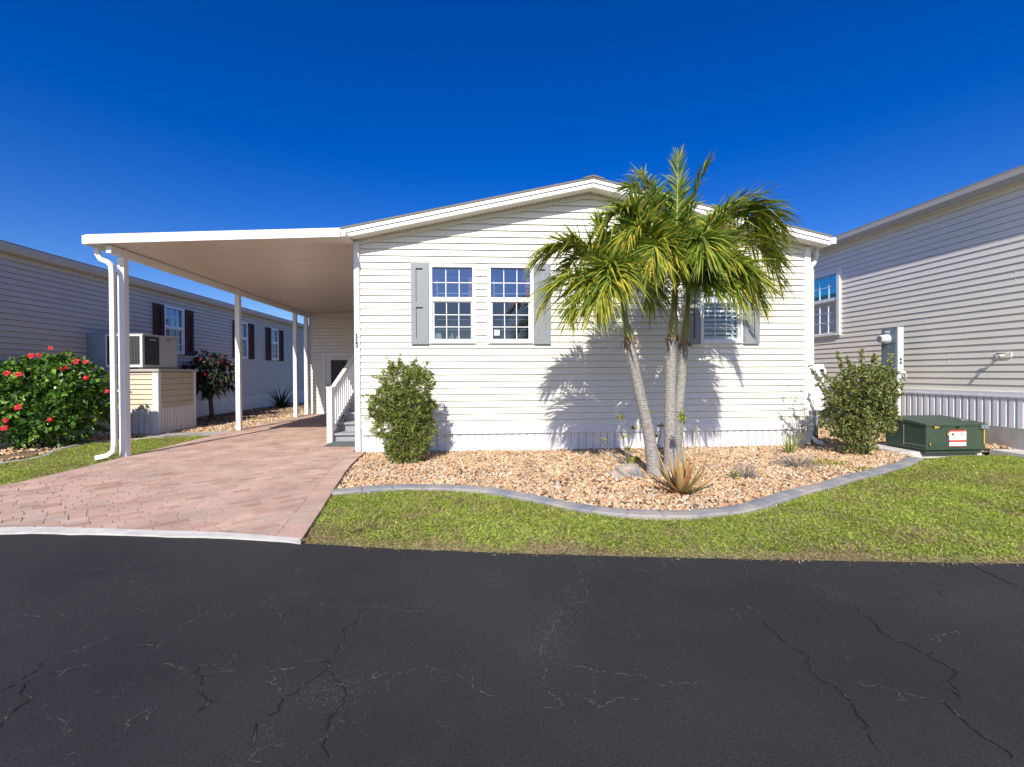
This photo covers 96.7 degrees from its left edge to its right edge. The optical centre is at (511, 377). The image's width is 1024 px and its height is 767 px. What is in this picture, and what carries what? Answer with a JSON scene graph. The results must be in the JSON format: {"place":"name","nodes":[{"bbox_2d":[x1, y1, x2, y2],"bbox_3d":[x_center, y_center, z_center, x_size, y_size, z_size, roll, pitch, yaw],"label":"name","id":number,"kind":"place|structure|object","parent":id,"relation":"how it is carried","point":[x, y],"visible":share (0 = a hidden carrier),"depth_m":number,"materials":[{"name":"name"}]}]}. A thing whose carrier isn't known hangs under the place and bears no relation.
{"place":"outdoors","nodes":[
{"label":"outdoors","id":0,"kind":"place"},
{"bbox_2d":[0,434,211,484],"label":"lawn","id":1,"kind":"structure","parent":0,"point":[72,458],"depth_m":6.32,"materials":[{"name":"plant"}]},
{"bbox_2d":[0,409,304,461],"bbox_3d":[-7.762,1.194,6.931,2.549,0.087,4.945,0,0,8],"label":"gravel","id":2,"kind":"structure","parent":0,"point":[6,450],"depth_m":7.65,"materials":[{"name":"beige gravel"}]},
{"bbox_2d":[0,346,132,448],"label":"hibiscus bush","id":3,"kind":"object","parent":2,"relation":"on","point":[53,383],"visible":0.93,"depth_m":7.66,"materials":[{"name":"green plant"}]},
{"bbox_2d":[0,434,190,463],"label":"kerb","id":4,"kind":"structure","parent":2,"relation":"on","point":[46,454],"depth_m":7.60,"materials":[{"name":"concrete"}]},
{"bbox_2d":[84,369,197,435],"bbox_3d":[-8.026,0.514,9.945,1.480,1.380,1.310,0,0,-4],"label":"equipment stand","id":5,"kind":"object","parent":2,"relation":"on","point":[162,400],"visible":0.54,"depth_m":9.44,"materials":[{"name":"beige plastic"}]},
{"bbox_2d":[87,333,177,368],"bbox_3d":[-8.195,-0.549,9.866,1.145,0.750,1.097,0,0,-4],"label":"air conditioner","id":6,"kind":"object","parent":5,"relation":"on","point":[148,351],"visible":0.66,"depth_m":9.37,"materials":[{"name":"beige metal"}]},
{"bbox_2d":[181,350,235,418],"bbox_3d":[-8.276,0.213,12.516,1.643,1.950,1.206,0,0,-4],"label":"tree","id":7,"kind":"object","parent":2,"relation":"on","point":[208,385],"visible":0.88,"depth_m":12.36,"materials":[{"name":"green plant"}]},
{"bbox_2d":[262,386,300,407],"bbox_3d":[-8.415,0.695,16.697,1.724,0.864,1.863,-1,1,-40],"label":"leafy clump","id":8,"kind":"object","parent":2,"relation":"on","point":[280,403],"visible":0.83,"depth_m":16.59,"materials":[{"name":"green plant"}]},
{"bbox_2d":[0,414,365,542],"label":"driveway","id":9,"kind":"structure","parent":0,"point":[283,478],"depth_m":4.73,"materials":[{"name":"brick"}]},
{"bbox_2d":[82,228,353,459],"bbox_3d":[-4.359,-0.507,9.982,3.535,3.262,7.300,0,0,-4],"label":"carport","id":10,"kind":"object","parent":9,"relation":"on","point":[302,272],"visible":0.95,"depth_m":7.16,"materials":[{"name":"metal"}]},
{"bbox_2d":[308,311,354,413],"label":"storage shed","id":11,"kind":"structure","parent":9,"relation":"on","point":[331,343],"depth_m":13.55,"materials":[{"name":"beige plastic"}]},
{"bbox_2d":[325,355,354,412],"bbox_3d":[-5.130,0.203,13.587,0.850,1.730,0.075,0,0,-4],"label":"door","id":12,"kind":"structure","parent":11,"relation":"in","point":[334,364],"depth_m":13.59,"materials":[{"name":"white"}]},
{"bbox_2d":[324,441,354,446],"bbox_3d":[-2.747,1.104,7.590,0.600,0.014,0.490,0,0,-4],"label":"door mat","id":13,"kind":"object","parent":9,"relation":"on","point":[340,443],"depth_m":7.56,"materials":[{"name":"grey concrete"}]},
{"bbox_2d":[326,353,354,442],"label":"staircase","id":14,"kind":"structure","parent":9,"relation":"on","point":[344,430],"depth_m":8.21,"materials":[{"name":"grey paint"}]},
{"bbox_2d":[143,431,230,436],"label":"path","id":15,"kind":"structure","parent":0,"point":[210,433],"depth_m":9.08,"materials":[{"name":"concrete"}]},
{"bbox_2d":[163,410,309,432],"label":"gravel","id":16,"kind":"structure","parent":0,"point":[229,426],"depth_m":10.83,"materials":[{"name":"beige gravel"}]},
{"bbox_2d":[196,403,309,425],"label":"gravel","id":17,"kind":"structure","parent":0,"point":[261,413],"depth_m":13.74,"materials":[{"name":"beige gravel"}]},
{"bbox_2d":[0,528,1023,766],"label":"road","id":18,"kind":"structure","parent":0,"point":[131,651],"depth_m":1.86,"materials":[{"name":"black asphalt"}]},
{"bbox_2d":[0,527,300,543],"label":"kerb","id":19,"kind":"structure","parent":18,"relation":"on","point":[108,531],"depth_m":3.33,"materials":[{"name":"concrete"}]},
{"bbox_2d":[0,0,1023,324],"label":"sky","id":20,"kind":"structure","parent":0,"point":[117,116],"materials":[{"name":"blue"}]},
{"bbox_2d":[330,437,912,519],"bbox_3d":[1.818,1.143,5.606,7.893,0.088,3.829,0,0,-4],"label":"gravel","id":21,"kind":"structure","parent":0,"point":[568,467],"depth_m":5.46,"materials":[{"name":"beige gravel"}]},
{"bbox_2d":[361,353,439,464],"bbox_3d":[-1.490,0.433,6.237,1.051,1.574,0.781,0,0,10],"label":"podocarpus shrub","id":22,"kind":"object","parent":21,"relation":"on","point":[406,397],"visible":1,"depth_m":6.09,"materials":[{"name":"green plant"}]},
{"bbox_2d":[517,184,680,477],"bbox_3d":[1.109,-0.559,5.408,1.745,3.534,2.115,0,1,35],"label":"palm tree","id":23,"kind":"object","parent":21,"relation":"on","point":[601,282],"visible":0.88,"depth_m":5.09,"materials":[{"name":"green plant"}]},
{"bbox_2d":[591,414,640,463],"bbox_3d":[1.375,0.816,5.959,0.639,0.698,0.325,0,0,-4],"label":"leggy plant","id":24,"kind":"object","parent":21,"relation":"on","point":[628,459],"visible":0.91,"depth_m":5.99,"materials":[{"name":"green plant"}]},
{"bbox_2d":[608,463,643,478],"bbox_3d":[1.327,1.167,5.311,0.389,0.345,0.309,0,0,-4],"label":"rock","id":25,"kind":"object","parent":21,"relation":"on","point":[630,470],"visible":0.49,"depth_m":5.23,"materials":[{"name":"beige stone"}]},
{"bbox_2d":[332,457,922,519],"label":"kerb","id":26,"kind":"structure","parent":21,"relation":"on","point":[768,501],"depth_m":4.29,"materials":[{"name":"grey concrete"}]},
{"bbox_2d":[639,410,663,450],"bbox_3d":[1.939,0.793,6.231,0.400,0.733,0.234,-1,1,-21],"label":"leggy plant","id":27,"kind":"object","parent":21,"relation":"on","point":[659,425],"visible":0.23,"depth_m":6.24,"materials":[{"name":"green plant"}]},
{"bbox_2d":[645,408,719,493],"bbox_3d":[1.729,0.747,4.660,0.684,0.815,0.906,0,1,33],"label":"aloe","id":28,"kind":"object","parent":21,"relation":"on","point":[679,482],"visible":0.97,"depth_m":4.56,"materials":[{"name":"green plant"}]},
{"bbox_2d":[581,144,804,472],"bbox_3d":[2.195,-0.849,5.500,2.678,4.075,1.956,-1,1,-40],"label":"palm tree","id":29,"kind":"object","parent":21,"relation":"on","point":[681,244],"visible":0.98,"depth_m":5.36,"materials":[{"name":"green plant"}]},
{"bbox_2d":[640,194,798,465],"bbox_3d":[2.745,-0.646,5.779,2.290,3.682,2.018,0,0,-4],"label":"palm tree","id":30,"kind":"object","parent":21,"relation":"on","point":[750,279],"visible":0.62,"depth_m":5.36,"materials":[{"name":"green plant"}]},
{"bbox_2d":[726,469,739,478],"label":"green sprig","id":31,"kind":"object","parent":21,"relation":"on","point":[734,476],"visible":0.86,"depth_m":5.13,"materials":[{"name":"green plant"}]},
{"bbox_2d":[728,463,762,478],"bbox_3d":[2.647,1.056,5.177,0.368,0.238,0.343,0,1,24],"label":"silver sage","id":32,"kind":"object","parent":21,"relation":"on","point":[750,472],"visible":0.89,"depth_m":5.15,"materials":[{"name":"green plant"}]},
{"bbox_2d":[774,431,801,453],"bbox_3d":[4.109,0.937,6.655,0.473,0.395,0.407,0,0,-4],"label":"yucca","id":33,"kind":"object","parent":21,"relation":"on","point":[788,449],"visible":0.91,"depth_m":6.68,"materials":[{"name":"green plant"}]},
{"bbox_2d":[769,452,826,469],"bbox_3d":[3.623,1.065,5.805,0.662,0.223,0.600,-1,1,-36],"label":"dry tuft","id":34,"kind":"object","parent":21,"relation":"on","point":[805,461],"visible":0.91,"depth_m":5.78,"materials":[{"name":"grey plant"}]},
{"bbox_2d":[782,386,813,447],"bbox_3d":[4.482,0.620,7.139,0.476,1.023,0.175,0,0,-4],"label":"leggy plant","id":35,"kind":"object","parent":21,"relation":"on","point":[802,441],"visible":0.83,"depth_m":7.12,"materials":[{"name":"green plant"}]},
{"bbox_2d":[811,364,825,441],"bbox_3d":[5.247,0.458,7.897,0.300,1.380,0.215,0,0,-4],"label":"meter box","id":36,"kind":"object","parent":21,"relation":"on","point":[818,392],"visible":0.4,"depth_m":7.87,"materials":[{"name":"white metal"}]},
{"bbox_2d":[799,458,852,467],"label":"ground cover","id":37,"kind":"object","parent":21,"relation":"on","point":[833,462],"visible":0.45,"depth_m":5.88,"materials":[{"name":"green plant"}]},
{"bbox_2d":[811,424,884,443],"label":"gravel","id":38,"kind":"structure","parent":21,"relation":"on","point":[822,433],"depth_m":8.25,"materials":[{"name":"beige gravel"}]},
{"bbox_2d":[807,348,905,453],"bbox_3d":[4.929,0.368,6.603,1.334,1.598,0.940,0,1,18],"label":"bushy shrub","id":39,"kind":"object","parent":21,"relation":"on","point":[869,402],"visible":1,"depth_m":6.45,"materials":[{"name":"green plant"}]},
{"bbox_2d":[844,465,873,470],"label":"ground cover","id":40,"kind":"object","parent":21,"relation":"on","point":[865,467],"visible":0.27,"depth_m":5.51,"materials":[{"name":"green plant"}]},
{"bbox_2d":[876,327,906,414],"bbox_3d":[6.804,0.107,8.171,0.305,2.000,0.383,-1,1,-34],"label":"meter pedestal","id":41,"kind":"object","parent":21,"relation":"on","point":[891,340],"visible":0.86,"depth_m":8.06,"materials":[{"name":"grey metal"}]},
{"bbox_2d":[298,454,1023,566],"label":"lawn","id":42,"kind":"structure","parent":0,"point":[675,540],"depth_m":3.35,"materials":[{"name":"plant"}]},
{"bbox_2d":[989,449,1023,457],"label":"path","id":43,"kind":"structure","parent":0,"point":[1013,452],"depth_m":6.44,"materials":[{"name":"concrete"}]},
{"label":"ground","id":44,"kind":"structure","parent":0,"visible":0},
{"bbox_2d":[0,240,309,446],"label":"house","id":45,"kind":"structure","parent":44,"relation":"on","point":[59,304],"depth_m":10.77,"materials":[{"name":"grey plastic"}]},
{"bbox_2d":[164,305,184,354],"bbox_3d":[-9.332,-1.235,11.974,0.900,1.246,0.804,0,0,-4],"label":"window","id":46,"kind":"structure","parent":45,"relation":"in","point":[174,316],"depth_m":12.32,"materials":[{"name":"grey"}]},
{"bbox_2d":[241,322,247,358],"bbox_3d":[-9.562,-1.258,15.477,0.900,1.236,0.524,0,0,-4],"label":"window","id":47,"kind":"structure","parent":45,"relation":"in","point":[244,325],"depth_m":15.70,"materials":[{"name":"grey"}]},
{"bbox_2d":[271,328,278,359],"bbox_3d":[-9.715,-1.286,17.792,0.900,1.216,0.664,0,0,-4],"label":"window","id":48,"kind":"structure","parent":45,"relation":"in","point":[274,332],"depth_m":18.03,"materials":[{"name":"grey glass"}]},
{"bbox_2d":[338,175,835,452],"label":"house","id":49,"kind":"structure","parent":44,"relation":"on","point":[444,291],"depth_m":7.12,"materials":[{"name":"beige plastic"}]},
{"bbox_2d":[429,264,475,343],"bbox_3d":[-0.945,-1.136,7.445,0.723,1.239,0.900,0,0,-4],"label":"window","id":50,"kind":"structure","parent":49,"relation":"in","point":[452,287],"depth_m":7.05,"materials":[{"name":"grey"}]},
{"bbox_2d":[487,264,533,343],"bbox_3d":[-0.050,-1.141,7.504,0.723,1.239,0.900,0,0,-4],"label":"window","id":51,"kind":"structure","parent":49,"relation":"in","point":[508,322],"depth_m":7.11,"materials":[{"name":"grey"}]},
{"bbox_2d":[700,277,742,343],"bbox_3d":[3.330,-1.161,7.726,0.723,1.239,0.900,0,0,-4],"label":"window","id":52,"kind":"structure","parent":49,"relation":"in","point":[717,326],"depth_m":7.38,"materials":[{"name":"grey"}]},
{"bbox_2d":[811,165,1023,453],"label":"house","id":53,"kind":"structure","parent":44,"relation":"on","point":[940,279],"depth_m":7.60,"materials":[{"name":"beige plastic"}]},
{"bbox_2d":[814,268,841,337],"bbox_3d":[7.003,-1.625,10.223,0.090,1.436,0.974,0,0,-5],"label":"window","id":54,"kind":"structure","parent":53,"relation":"in","point":[827,285],"depth_m":10.10,"materials":[{"name":"grey"}]},
{"bbox_2d":[854,415,988,457],"bbox_3d":[6.252,0.886,6.969,1.320,0.570,0.946,0,0,-4],"label":"transformer","id":55,"kind":"object","parent":44,"relation":"on","point":[928,436],"visible":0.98,"depth_m":6.58,"materials":[{"name":"metal"}]},
{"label":"gravel bed","id":56,"kind":"structure","parent":44,"relation":"on","visible":0},
{"bbox_2d":[985,443,1011,449],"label":"gravel","id":57,"kind":"structure","parent":56,"relation":"on","point":[991,446],"depth_m":6.67,"materials":[{"name":"beige gravel"}]}
]}

